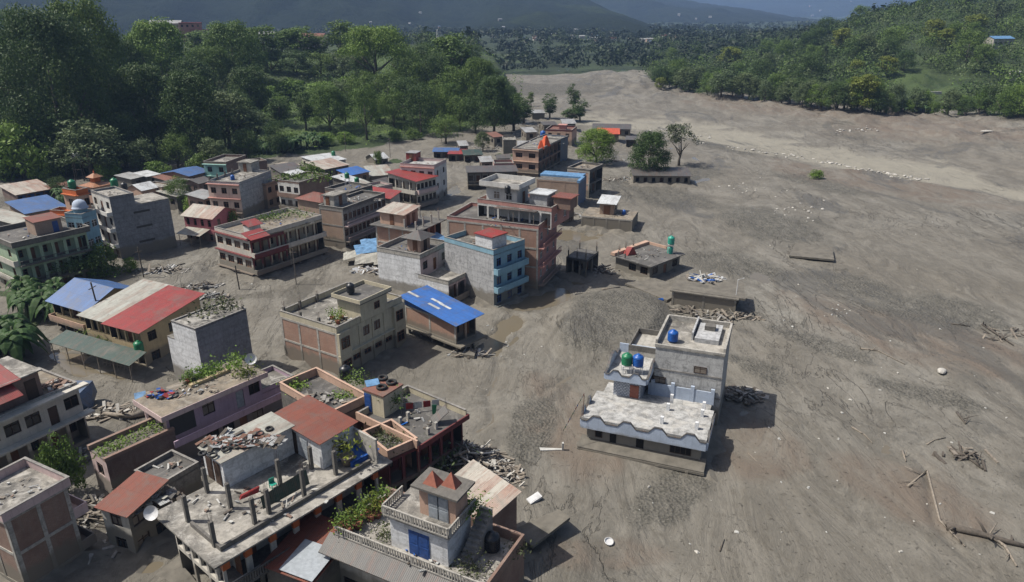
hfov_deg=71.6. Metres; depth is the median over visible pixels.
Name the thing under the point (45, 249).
window
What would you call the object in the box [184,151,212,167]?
bush
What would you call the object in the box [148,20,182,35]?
hill house
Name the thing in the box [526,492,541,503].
freezer lid
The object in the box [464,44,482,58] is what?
tree
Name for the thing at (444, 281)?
townhouse
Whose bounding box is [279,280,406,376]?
cream block
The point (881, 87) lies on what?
tree
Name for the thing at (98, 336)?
shrub
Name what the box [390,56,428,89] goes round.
tree
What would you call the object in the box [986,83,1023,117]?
tree
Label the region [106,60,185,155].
tree
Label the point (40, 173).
bush
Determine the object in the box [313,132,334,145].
bush
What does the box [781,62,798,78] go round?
tree
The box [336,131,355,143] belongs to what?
bush
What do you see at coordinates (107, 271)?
hedge
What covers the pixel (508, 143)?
ruined house
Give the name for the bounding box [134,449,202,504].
store
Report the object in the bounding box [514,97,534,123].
tree
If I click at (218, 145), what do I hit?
tree
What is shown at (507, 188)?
water tank
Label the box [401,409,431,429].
roof clutter
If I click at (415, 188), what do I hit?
house
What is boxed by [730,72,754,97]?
tree
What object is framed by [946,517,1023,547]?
driftwood
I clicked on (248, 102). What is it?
tree
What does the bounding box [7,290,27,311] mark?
banana plant
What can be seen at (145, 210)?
slit window
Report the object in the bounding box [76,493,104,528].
rubble pile
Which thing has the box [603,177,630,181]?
wreckage
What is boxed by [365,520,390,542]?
shrub
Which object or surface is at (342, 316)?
potted plant
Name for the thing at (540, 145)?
tarpaulin tent
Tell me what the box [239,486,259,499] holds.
red blanket
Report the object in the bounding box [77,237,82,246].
door
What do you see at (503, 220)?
roof clutter
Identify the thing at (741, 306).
mud bank
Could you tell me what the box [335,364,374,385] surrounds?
shrub
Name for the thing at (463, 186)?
mud bank
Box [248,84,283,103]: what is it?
bush
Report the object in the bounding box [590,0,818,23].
mountain
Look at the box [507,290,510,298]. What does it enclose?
window
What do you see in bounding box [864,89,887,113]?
tree
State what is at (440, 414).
propped board
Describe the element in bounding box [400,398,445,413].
washing line
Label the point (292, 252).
utility pole
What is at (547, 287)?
mud bank
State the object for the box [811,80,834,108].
tree
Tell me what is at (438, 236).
hut
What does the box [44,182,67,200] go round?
shed
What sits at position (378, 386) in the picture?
tyre
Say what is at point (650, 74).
tree
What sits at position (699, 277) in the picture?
wreckage
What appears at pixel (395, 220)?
house
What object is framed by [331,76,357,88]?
bush
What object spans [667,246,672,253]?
water tank
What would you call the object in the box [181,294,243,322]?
roof shrubs
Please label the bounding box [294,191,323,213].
house
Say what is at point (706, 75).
tree
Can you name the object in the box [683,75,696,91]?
tree
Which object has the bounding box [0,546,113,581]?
mud bank
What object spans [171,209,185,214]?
mud bank
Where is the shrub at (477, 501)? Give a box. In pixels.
[462,489,492,522]
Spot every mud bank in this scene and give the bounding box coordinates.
[0,276,107,290]
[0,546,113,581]
[2,205,10,210]
[43,326,87,354]
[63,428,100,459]
[66,350,102,363]
[82,264,119,277]
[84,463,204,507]
[89,352,172,377]
[101,528,175,572]
[105,250,151,262]
[155,556,195,581]
[156,365,266,387]
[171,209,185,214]
[183,238,216,245]
[209,251,333,283]
[237,207,267,219]
[265,204,279,211]
[278,338,423,382]
[325,235,375,252]
[359,160,390,164]
[389,288,406,294]
[418,204,440,210]
[435,195,451,204]
[458,183,485,190]
[459,160,476,163]
[460,296,471,304]
[470,290,528,308]
[517,163,561,177]
[524,270,565,295]
[524,548,542,563]
[556,267,609,283]
[557,220,576,227]
[558,158,574,164]
[568,142,577,147]
[574,200,587,210]
[574,219,640,234]
[576,421,725,482]
[586,190,607,200]
[593,139,623,144]
[609,265,683,279]
[626,178,699,187]
[666,300,754,320]
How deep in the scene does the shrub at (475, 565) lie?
52.20 m
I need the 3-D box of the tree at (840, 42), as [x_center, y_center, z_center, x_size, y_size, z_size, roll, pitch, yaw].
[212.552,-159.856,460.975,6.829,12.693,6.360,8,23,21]
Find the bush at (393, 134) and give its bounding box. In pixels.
[386,129,402,140]
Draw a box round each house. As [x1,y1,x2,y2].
[0,212,95,286]
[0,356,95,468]
[0,457,96,581]
[45,277,128,334]
[49,285,204,382]
[50,206,66,216]
[60,186,91,211]
[64,199,107,269]
[76,279,173,341]
[133,360,281,463]
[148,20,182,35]
[167,298,253,379]
[176,203,237,245]
[178,22,201,40]
[202,154,245,178]
[253,158,266,169]
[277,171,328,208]
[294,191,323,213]
[297,33,327,47]
[301,153,345,167]
[318,467,524,581]
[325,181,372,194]
[366,181,392,188]
[369,202,446,245]
[386,168,438,207]
[401,285,485,351]
[454,459,521,530]
[465,165,518,188]
[493,159,513,164]
[502,136,515,153]
[537,171,586,205]
[546,124,576,145]
[577,314,732,475]
[581,194,637,231]
[611,240,685,276]
[670,274,744,311]
[983,36,1014,48]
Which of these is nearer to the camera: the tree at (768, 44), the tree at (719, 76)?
the tree at (719, 76)
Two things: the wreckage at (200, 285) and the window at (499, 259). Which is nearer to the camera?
the window at (499, 259)
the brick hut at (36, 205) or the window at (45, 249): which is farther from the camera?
the brick hut at (36, 205)
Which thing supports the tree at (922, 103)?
on the ground
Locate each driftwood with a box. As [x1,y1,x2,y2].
[851,426,872,442]
[860,347,904,363]
[901,449,907,461]
[903,466,965,546]
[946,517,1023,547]
[949,448,982,468]
[956,411,978,423]
[981,321,1013,344]
[987,522,1017,566]
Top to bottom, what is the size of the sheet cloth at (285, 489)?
1.300 m
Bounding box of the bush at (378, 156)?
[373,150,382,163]
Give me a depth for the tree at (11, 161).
199.42 m
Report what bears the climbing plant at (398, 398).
attached to the cream hut at (382, 406)
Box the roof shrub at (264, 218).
[254,207,314,221]
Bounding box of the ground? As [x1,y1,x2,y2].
[0,0,1023,581]
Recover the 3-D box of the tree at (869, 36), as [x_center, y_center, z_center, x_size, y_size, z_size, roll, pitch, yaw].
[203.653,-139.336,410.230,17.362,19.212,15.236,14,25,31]
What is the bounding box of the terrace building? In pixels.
[156,395,392,581]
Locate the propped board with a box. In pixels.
[430,405,448,423]
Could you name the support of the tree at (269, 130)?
on the ground
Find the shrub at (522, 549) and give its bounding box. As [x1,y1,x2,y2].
[502,538,540,559]
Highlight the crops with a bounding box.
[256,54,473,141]
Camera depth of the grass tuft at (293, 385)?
77.15 m
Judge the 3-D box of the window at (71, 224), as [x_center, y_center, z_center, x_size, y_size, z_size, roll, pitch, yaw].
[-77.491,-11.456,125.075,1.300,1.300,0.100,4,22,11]
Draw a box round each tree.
[0,1,127,154]
[0,9,19,42]
[0,44,71,109]
[0,92,32,129]
[0,105,66,165]
[0,133,26,178]
[0,147,23,177]
[32,129,69,167]
[33,430,88,493]
[36,0,143,123]
[40,142,87,177]
[43,97,80,134]
[43,116,132,173]
[45,174,67,198]
[61,108,72,125]
[67,48,140,118]
[72,125,124,170]
[94,111,153,168]
[101,406,144,418]
[106,38,149,98]
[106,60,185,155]
[120,137,164,170]
[122,16,192,91]
[129,30,165,60]
[146,94,198,136]
[154,65,233,158]
[154,133,196,168]
[162,55,220,102]
[162,175,189,202]
[183,29,209,48]
[185,47,198,58]
[189,45,233,101]
[192,87,255,148]
[196,19,272,83]
[196,136,231,166]
[216,107,234,146]
[217,89,253,126]
[221,71,256,96]
[222,63,274,111]
[226,128,263,158]
[232,36,268,68]
[234,108,271,137]
[237,98,258,130]
[245,24,283,72]
[257,48,287,70]
[262,119,292,153]
[266,91,291,126]
[270,31,295,59]
[274,48,315,75]
[276,25,317,56]
[291,85,313,130]
[292,90,316,114]
[305,51,335,75]
[306,34,330,65]
[306,83,351,130]
[322,19,354,65]
[327,52,354,76]
[333,23,411,92]
[333,78,353,97]
[335,94,355,123]
[342,69,384,102]
[344,82,382,139]
[347,54,378,83]
[359,92,380,120]
[365,69,404,98]
[368,95,389,123]
[374,87,409,126]
[383,45,425,80]
[383,75,421,120]
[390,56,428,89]
[400,79,439,133]
[411,40,441,83]
[416,50,454,98]
[418,84,453,125]
[426,31,472,93]
[427,78,443,101]
[427,114,465,143]
[432,83,463,116]
[437,64,477,106]
[443,94,473,130]
[455,53,480,96]
[456,55,495,108]
[461,95,489,132]
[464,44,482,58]
[470,74,516,131]
[473,131,490,150]
[488,67,501,76]
[502,93,527,130]
[504,84,517,98]
[511,92,520,103]
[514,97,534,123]
[528,91,533,105]
[541,93,557,118]
[565,83,580,108]
[572,98,590,120]
[574,126,618,162]
[625,130,673,175]
[647,70,658,81]
[652,65,670,85]
[654,77,667,89]
[662,123,701,165]
[664,47,680,61]
[664,69,673,87]
[666,58,688,85]
[668,65,683,87]
[672,66,700,91]
[673,67,687,88]
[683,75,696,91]
[689,65,707,91]
[694,72,716,94]
[703,66,721,86]
[706,68,737,96]
[706,70,728,95]
[715,46,742,64]
[722,80,742,95]
[723,48,731,68]
[728,61,744,75]
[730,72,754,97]
[740,72,758,99]
[746,79,761,100]
[750,58,776,79]
[756,79,775,100]
[757,39,774,55]
[760,52,777,73]
[764,72,789,101]
[765,73,792,100]
[773,38,794,66]
[774,85,788,102]
[778,77,802,103]
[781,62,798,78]
[786,77,810,103]
[789,64,804,80]
[790,80,814,106]
[794,50,827,80]
[796,30,820,50]
[801,78,820,105]
[803,44,823,62]
[805,24,827,47]
[805,81,832,108]
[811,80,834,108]
[817,15,836,34]
[819,85,835,108]
[821,45,828,60]
[822,79,852,109]
[827,82,859,108]
[830,27,854,50]
[835,35,843,48]
[840,36,868,61]
[844,73,883,112]
[845,80,878,109]
[847,59,865,76]
[850,4,870,26]
[850,32,880,62]
[850,87,869,110]
[857,79,889,111]
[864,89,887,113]
[875,55,898,76]
[875,93,892,112]
[876,36,902,56]
[878,27,908,54]
[879,46,888,63]
[880,92,898,113]
[887,82,909,111]
[892,49,917,70]
[903,99,914,111]
[908,93,931,112]
[909,87,930,111]
[912,0,930,12]
[916,88,940,110]
[919,18,945,41]
[924,104,932,112]
[931,100,940,113]
[936,28,955,49]
[939,87,963,114]
[940,103,951,113]
[943,21,964,47]
[947,27,989,61]
[956,95,979,115]
[962,21,983,42]
[963,14,988,31]
[967,42,999,70]
[970,91,991,114]
[973,83,1006,113]
[981,83,1008,114]
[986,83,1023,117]
[992,1,1002,21]
[999,81,1023,116]
[1001,105,1014,117]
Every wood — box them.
[92,29,480,88]
[180,0,933,69]
[639,0,1023,99]
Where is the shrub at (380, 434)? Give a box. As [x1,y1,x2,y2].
[361,422,409,453]
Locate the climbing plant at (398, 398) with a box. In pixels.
[377,384,410,409]
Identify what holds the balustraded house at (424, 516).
on the ground
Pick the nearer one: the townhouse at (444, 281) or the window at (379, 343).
the window at (379, 343)
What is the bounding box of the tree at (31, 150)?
[0,120,64,181]
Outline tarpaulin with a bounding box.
[338,445,378,467]
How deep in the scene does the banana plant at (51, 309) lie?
106.77 m
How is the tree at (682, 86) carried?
on the ground
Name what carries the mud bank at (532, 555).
on the ground
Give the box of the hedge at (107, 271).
[75,262,124,279]
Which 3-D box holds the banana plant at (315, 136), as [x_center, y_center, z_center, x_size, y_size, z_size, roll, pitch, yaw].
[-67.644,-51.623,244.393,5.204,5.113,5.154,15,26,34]
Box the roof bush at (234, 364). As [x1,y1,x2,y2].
[217,345,251,371]
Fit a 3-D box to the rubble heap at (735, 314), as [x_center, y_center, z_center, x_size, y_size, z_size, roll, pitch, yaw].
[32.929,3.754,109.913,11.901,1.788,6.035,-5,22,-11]
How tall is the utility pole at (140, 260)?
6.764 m
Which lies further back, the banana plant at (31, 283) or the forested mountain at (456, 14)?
the forested mountain at (456, 14)
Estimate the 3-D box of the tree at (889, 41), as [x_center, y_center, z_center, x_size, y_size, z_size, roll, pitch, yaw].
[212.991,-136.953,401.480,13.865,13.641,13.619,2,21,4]
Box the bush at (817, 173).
[809,169,824,178]
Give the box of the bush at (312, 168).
[297,161,329,175]
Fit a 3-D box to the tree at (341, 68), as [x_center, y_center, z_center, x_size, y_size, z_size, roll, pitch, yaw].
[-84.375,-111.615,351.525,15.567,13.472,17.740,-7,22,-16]
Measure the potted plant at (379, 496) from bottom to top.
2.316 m
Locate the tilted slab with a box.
[625,278,672,301]
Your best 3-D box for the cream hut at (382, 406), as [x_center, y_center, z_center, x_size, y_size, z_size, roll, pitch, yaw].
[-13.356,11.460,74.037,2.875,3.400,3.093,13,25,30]
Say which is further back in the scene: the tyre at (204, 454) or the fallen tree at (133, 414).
the fallen tree at (133, 414)
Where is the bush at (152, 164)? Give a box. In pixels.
[142,160,171,174]
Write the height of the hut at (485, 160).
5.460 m
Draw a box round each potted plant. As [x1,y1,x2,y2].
[180,366,196,384]
[325,307,335,319]
[328,428,370,467]
[328,508,349,534]
[331,310,344,324]
[332,508,353,527]
[334,306,345,318]
[335,510,359,538]
[343,503,363,522]
[346,499,371,530]
[351,487,381,514]
[353,497,363,521]
[357,494,380,524]
[366,484,384,510]
[370,495,383,521]
[372,477,389,510]
[374,481,395,500]
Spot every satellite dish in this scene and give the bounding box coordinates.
[143,505,157,520]
[245,353,256,365]
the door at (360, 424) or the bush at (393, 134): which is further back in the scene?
the bush at (393, 134)
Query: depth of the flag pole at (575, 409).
75.56 m
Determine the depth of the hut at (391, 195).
157.20 m
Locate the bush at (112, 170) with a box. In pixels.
[93,157,121,181]
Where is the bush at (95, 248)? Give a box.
[79,239,120,278]
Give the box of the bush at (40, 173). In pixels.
[26,160,61,181]
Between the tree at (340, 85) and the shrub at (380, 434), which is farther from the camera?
the tree at (340, 85)
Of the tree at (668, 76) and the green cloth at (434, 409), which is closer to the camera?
the green cloth at (434, 409)
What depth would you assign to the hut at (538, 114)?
311.54 m
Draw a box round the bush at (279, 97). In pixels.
[260,96,293,116]
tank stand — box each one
[621,365,631,373]
[632,364,643,372]
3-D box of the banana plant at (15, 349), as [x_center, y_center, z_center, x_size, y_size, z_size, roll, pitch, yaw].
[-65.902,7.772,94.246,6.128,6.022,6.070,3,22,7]
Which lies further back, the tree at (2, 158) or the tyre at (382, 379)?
the tree at (2, 158)
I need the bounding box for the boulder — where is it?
[937,368,946,373]
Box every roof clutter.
[0,477,40,503]
[152,460,181,473]
[176,382,218,398]
[187,484,328,522]
[262,217,312,227]
[327,315,352,323]
[347,196,382,201]
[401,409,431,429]
[405,549,438,572]
[485,216,525,225]
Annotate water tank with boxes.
[67,179,76,188]
[110,178,118,186]
[120,182,127,189]
[133,340,143,350]
[339,364,351,380]
[346,282,354,293]
[484,530,499,553]
[505,185,510,192]
[621,352,632,366]
[632,353,643,367]
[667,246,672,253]
[667,329,678,341]
[668,235,674,244]
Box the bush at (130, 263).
[120,256,139,272]
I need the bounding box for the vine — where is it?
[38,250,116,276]
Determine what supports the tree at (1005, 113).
on the ground
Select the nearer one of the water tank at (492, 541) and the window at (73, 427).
the water tank at (492, 541)
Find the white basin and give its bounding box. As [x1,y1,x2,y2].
[604,537,613,545]
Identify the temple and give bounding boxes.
[78,171,110,204]
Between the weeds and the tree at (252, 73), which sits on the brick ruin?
the weeds
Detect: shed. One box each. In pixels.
[0,179,53,206]
[0,208,27,225]
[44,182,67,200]
[260,512,340,581]
[566,241,598,277]
[592,123,630,136]
[630,167,691,184]
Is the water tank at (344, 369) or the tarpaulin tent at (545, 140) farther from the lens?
the tarpaulin tent at (545, 140)
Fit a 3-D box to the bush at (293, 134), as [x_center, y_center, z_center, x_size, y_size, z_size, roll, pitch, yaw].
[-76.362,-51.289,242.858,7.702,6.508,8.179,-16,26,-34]
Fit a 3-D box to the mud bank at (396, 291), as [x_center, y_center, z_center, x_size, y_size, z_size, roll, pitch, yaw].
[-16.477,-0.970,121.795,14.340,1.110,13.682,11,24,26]
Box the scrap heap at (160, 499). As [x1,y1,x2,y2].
[135,484,182,514]
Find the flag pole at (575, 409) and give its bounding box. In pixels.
[563,394,584,430]
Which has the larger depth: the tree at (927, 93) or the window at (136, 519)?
the tree at (927, 93)
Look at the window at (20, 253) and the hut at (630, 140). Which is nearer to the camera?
the window at (20, 253)
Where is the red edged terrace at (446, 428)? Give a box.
[355,384,469,483]
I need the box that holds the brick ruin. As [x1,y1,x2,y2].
[87,417,178,493]
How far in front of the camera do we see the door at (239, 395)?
78.15 m
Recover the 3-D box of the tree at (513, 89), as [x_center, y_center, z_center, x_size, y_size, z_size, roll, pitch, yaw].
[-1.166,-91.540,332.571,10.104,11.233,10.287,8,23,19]
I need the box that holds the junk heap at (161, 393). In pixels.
[144,388,178,399]
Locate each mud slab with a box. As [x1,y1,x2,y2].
[458,348,476,357]
[517,509,569,548]
[789,243,833,260]
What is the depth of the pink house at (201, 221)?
144.37 m
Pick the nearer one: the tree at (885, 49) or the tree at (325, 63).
the tree at (325, 63)
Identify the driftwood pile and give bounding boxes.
[84,401,139,422]
[931,441,998,471]
[981,327,1023,341]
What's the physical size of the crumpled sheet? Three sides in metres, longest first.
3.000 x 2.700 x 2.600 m
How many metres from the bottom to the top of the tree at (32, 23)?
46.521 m
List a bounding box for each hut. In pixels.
[5,194,65,215]
[93,471,168,553]
[113,172,144,187]
[128,181,158,195]
[134,170,159,181]
[153,174,176,181]
[153,181,172,194]
[156,188,188,210]
[162,166,204,178]
[162,177,192,191]
[184,176,207,191]
[184,189,209,206]
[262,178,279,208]
[268,162,300,178]
[284,169,304,175]
[305,158,349,181]
[330,173,360,184]
[337,166,370,180]
[359,179,369,183]
[362,377,402,417]
[364,164,390,180]
[365,152,388,163]
[369,177,388,182]
[372,186,400,204]
[430,232,443,239]
[432,147,460,157]
[447,149,463,160]
[457,140,468,148]
[462,149,482,161]
[478,156,492,165]
[485,132,502,146]
[495,154,510,158]
[520,127,536,140]
[531,110,544,119]
[539,121,556,131]
[560,119,576,125]
[562,208,573,222]
[599,128,619,141]
[625,136,637,146]
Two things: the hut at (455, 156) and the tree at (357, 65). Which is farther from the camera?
the tree at (357, 65)
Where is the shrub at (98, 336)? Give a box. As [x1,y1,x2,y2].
[77,328,111,340]
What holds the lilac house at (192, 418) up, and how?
on the ground
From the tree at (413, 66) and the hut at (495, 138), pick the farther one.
the tree at (413, 66)
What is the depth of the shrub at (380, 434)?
68.59 m
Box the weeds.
[85,418,163,459]
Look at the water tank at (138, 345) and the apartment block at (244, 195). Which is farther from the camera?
the apartment block at (244, 195)
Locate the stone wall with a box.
[928,91,941,93]
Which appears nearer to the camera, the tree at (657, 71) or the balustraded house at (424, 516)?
the balustraded house at (424, 516)
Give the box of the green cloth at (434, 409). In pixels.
[432,405,436,413]
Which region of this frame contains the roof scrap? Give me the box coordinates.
[195,427,286,451]
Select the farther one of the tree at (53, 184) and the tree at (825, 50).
the tree at (825, 50)
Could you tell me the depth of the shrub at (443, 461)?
71.43 m
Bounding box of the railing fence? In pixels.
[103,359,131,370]
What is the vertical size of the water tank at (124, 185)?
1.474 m
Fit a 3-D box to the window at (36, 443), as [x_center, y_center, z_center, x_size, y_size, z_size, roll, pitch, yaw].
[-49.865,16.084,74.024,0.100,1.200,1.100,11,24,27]
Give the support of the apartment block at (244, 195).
on the ground
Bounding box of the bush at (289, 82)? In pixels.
[271,77,304,98]
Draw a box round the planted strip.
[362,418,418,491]
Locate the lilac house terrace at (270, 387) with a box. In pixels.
[261,365,293,413]
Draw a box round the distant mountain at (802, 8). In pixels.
[688,0,916,17]
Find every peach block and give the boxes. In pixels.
[512,137,560,176]
[567,162,602,197]
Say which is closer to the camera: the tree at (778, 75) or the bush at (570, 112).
the bush at (570, 112)
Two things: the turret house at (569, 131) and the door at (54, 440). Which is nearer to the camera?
the door at (54, 440)
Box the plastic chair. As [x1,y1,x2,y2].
[268,477,276,488]
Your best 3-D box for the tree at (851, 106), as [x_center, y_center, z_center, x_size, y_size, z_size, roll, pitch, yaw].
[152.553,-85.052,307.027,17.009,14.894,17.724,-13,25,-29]
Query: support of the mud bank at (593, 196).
on the ground
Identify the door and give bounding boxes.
[10,450,19,461]
[30,247,35,258]
[35,266,40,277]
[47,405,59,425]
[51,431,57,447]
[54,242,59,252]
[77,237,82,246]
[127,331,133,341]
[234,555,242,574]
[235,390,244,407]
[239,416,247,425]
[357,420,363,430]
[364,393,371,411]
[398,455,406,470]
[422,447,427,455]
[433,257,435,268]
[443,433,449,441]
[609,433,615,442]
[636,438,643,448]
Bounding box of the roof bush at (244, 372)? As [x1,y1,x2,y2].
[229,363,264,379]
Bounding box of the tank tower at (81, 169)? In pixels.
[71,153,85,180]
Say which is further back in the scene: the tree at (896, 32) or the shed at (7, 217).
the tree at (896, 32)
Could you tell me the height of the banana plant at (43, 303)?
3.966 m
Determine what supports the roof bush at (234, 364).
on the lilac house at (192, 418)
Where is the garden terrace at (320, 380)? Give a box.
[279,367,364,430]
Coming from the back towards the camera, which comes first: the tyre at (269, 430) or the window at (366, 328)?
the window at (366, 328)
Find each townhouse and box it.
[377,229,444,291]
[415,262,469,300]
[444,228,528,307]
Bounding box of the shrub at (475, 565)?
[444,547,493,580]
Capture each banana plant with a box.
[0,319,12,352]
[0,319,48,342]
[0,322,45,346]
[0,329,34,361]
[0,332,49,357]
[1,313,30,322]
[1,328,38,349]
[4,285,29,303]
[5,275,29,293]
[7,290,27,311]
[7,297,40,319]
[9,275,44,290]
[21,341,33,356]
[22,290,41,313]
[25,277,39,282]
[25,282,54,295]
[26,290,55,320]
[33,300,52,321]
[44,277,65,286]
[44,302,53,321]
[260,143,270,153]
[286,138,301,151]
[292,135,303,148]
[295,136,305,147]
[300,131,313,146]
[300,137,309,148]
[310,133,324,146]
[311,137,321,148]
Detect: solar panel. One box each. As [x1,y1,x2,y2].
[134,391,145,398]
[365,378,379,386]
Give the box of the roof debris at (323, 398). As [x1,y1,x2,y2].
[295,390,349,403]
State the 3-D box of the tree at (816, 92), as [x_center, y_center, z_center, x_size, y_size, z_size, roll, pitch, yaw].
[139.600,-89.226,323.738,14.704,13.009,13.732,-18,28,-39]
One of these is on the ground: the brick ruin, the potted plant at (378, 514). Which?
the brick ruin
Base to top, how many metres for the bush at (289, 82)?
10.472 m
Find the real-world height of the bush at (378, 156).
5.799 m
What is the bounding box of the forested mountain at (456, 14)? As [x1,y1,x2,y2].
[0,0,655,38]
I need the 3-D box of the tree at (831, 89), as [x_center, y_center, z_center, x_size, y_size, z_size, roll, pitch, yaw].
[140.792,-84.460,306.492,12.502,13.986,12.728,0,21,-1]
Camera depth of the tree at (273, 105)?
266.86 m
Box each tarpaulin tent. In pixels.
[538,140,543,148]
[542,136,550,145]
[623,246,636,255]
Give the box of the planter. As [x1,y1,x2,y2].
[189,369,229,387]
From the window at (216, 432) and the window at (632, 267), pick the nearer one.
the window at (216, 432)
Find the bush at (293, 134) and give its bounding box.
[281,132,299,144]
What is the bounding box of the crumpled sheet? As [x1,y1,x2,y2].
[77,380,96,408]
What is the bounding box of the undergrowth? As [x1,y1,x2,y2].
[11,4,1023,175]
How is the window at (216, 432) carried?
in the lilac house at (192, 418)
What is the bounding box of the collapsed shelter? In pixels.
[343,238,377,264]
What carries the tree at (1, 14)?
on the ground
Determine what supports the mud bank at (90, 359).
on the ground
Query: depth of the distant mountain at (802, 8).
5436.17 m
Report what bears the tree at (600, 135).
on the ground
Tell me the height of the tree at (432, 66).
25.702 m
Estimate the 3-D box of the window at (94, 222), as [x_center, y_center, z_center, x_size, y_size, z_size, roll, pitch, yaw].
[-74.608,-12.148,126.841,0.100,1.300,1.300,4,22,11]
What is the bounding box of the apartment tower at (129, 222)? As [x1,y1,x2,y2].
[91,186,176,257]
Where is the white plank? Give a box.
[539,442,563,450]
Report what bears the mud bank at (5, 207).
on the ground
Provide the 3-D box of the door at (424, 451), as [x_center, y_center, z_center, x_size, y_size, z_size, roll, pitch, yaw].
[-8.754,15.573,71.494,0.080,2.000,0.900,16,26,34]
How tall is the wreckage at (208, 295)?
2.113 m
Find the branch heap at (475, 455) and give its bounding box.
[432,439,514,476]
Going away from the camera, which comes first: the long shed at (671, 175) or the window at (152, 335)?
the window at (152, 335)
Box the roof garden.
[267,169,341,182]
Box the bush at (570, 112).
[561,105,584,118]
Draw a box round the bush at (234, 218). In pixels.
[227,209,237,221]
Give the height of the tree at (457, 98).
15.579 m
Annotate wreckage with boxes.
[135,263,190,274]
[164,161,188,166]
[181,280,224,289]
[199,290,229,300]
[351,266,378,274]
[446,344,494,358]
[471,145,501,151]
[508,132,538,139]
[515,120,546,129]
[584,157,625,163]
[588,263,619,274]
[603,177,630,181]
[685,270,726,283]
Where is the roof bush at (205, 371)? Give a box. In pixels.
[182,350,227,385]
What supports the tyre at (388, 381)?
on the cream hut at (382, 406)
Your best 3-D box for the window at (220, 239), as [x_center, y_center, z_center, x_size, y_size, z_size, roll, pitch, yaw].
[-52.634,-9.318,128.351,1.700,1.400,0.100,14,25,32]
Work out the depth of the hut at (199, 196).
162.84 m
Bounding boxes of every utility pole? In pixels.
[88,282,96,303]
[134,247,143,276]
[232,265,239,289]
[289,249,296,284]
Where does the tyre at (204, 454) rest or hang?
on the roof scrap
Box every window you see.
[3,420,21,437]
[17,250,23,257]
[24,411,41,427]
[31,440,39,450]
[42,245,47,251]
[63,394,78,409]
[68,222,74,227]
[69,422,76,432]
[91,219,97,226]
[98,463,104,475]
[110,513,122,526]
[116,536,127,547]
[132,507,144,526]
[134,209,154,242]
[137,530,149,548]
[147,329,156,340]
[151,349,160,359]
[152,498,160,507]
[156,522,165,533]
[168,322,172,331]
[202,401,214,415]
[207,429,218,439]
[211,187,215,192]
[217,236,222,243]
[220,252,225,259]
[221,188,226,193]
[223,421,234,430]
[226,238,231,245]
[228,255,234,262]
[234,240,240,248]
[237,257,242,264]
[243,243,249,250]
[246,260,251,267]
[248,381,259,394]
[252,408,263,419]
[341,335,350,349]
[343,357,352,367]
[344,576,356,581]
[353,352,359,359]
[363,324,368,334]
[364,346,370,353]
[374,319,379,329]
[375,341,381,347]
[386,335,391,342]
[396,308,403,320]
[397,329,404,341]
[423,260,426,269]
[497,257,500,265]
[497,276,500,284]
[497,294,500,302]
[507,254,510,262]
[507,272,510,280]
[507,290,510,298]
[518,250,521,257]
[595,430,601,437]
[629,263,635,271]
[640,266,647,274]
[652,266,656,274]
[669,445,690,455]
[672,259,676,266]
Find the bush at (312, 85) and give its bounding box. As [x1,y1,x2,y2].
[303,81,337,99]
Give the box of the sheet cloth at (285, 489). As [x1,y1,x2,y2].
[260,470,309,508]
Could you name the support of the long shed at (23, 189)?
on the ground
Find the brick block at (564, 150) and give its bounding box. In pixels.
[538,134,567,161]
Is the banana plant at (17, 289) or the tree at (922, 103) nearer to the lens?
the banana plant at (17, 289)
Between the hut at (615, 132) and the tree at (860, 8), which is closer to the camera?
the hut at (615, 132)
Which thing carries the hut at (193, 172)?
on the ground
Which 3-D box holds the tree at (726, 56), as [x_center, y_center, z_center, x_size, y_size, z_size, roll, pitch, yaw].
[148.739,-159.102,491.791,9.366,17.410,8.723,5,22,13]
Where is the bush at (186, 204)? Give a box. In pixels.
[182,196,188,211]
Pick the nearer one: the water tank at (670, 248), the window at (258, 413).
the window at (258, 413)
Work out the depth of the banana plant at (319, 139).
241.94 m
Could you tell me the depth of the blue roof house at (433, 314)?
100.31 m
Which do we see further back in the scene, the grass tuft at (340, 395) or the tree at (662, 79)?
the tree at (662, 79)
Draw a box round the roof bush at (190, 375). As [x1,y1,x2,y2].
[179,366,203,388]
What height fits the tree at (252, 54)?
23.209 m
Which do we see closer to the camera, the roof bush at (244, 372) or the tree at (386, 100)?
the roof bush at (244, 372)
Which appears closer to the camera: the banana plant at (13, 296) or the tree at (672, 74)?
the banana plant at (13, 296)
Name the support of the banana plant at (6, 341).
on the ground
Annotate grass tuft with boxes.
[276,372,311,394]
[328,387,357,399]
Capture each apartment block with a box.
[205,159,271,217]
[212,207,327,275]
[318,190,385,248]
[399,150,447,199]
[447,202,561,288]
[477,173,579,228]
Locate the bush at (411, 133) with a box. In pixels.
[404,128,422,139]
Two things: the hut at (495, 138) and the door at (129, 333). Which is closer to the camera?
the door at (129, 333)
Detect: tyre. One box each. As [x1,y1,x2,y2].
[198,450,206,456]
[208,452,217,458]
[221,446,229,451]
[250,439,258,443]
[265,426,273,431]
[376,383,386,390]
[377,374,387,380]
[386,379,396,385]
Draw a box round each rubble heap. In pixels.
[41,378,74,392]
[455,457,525,488]
[668,305,739,316]
[686,308,765,322]
[724,384,769,404]

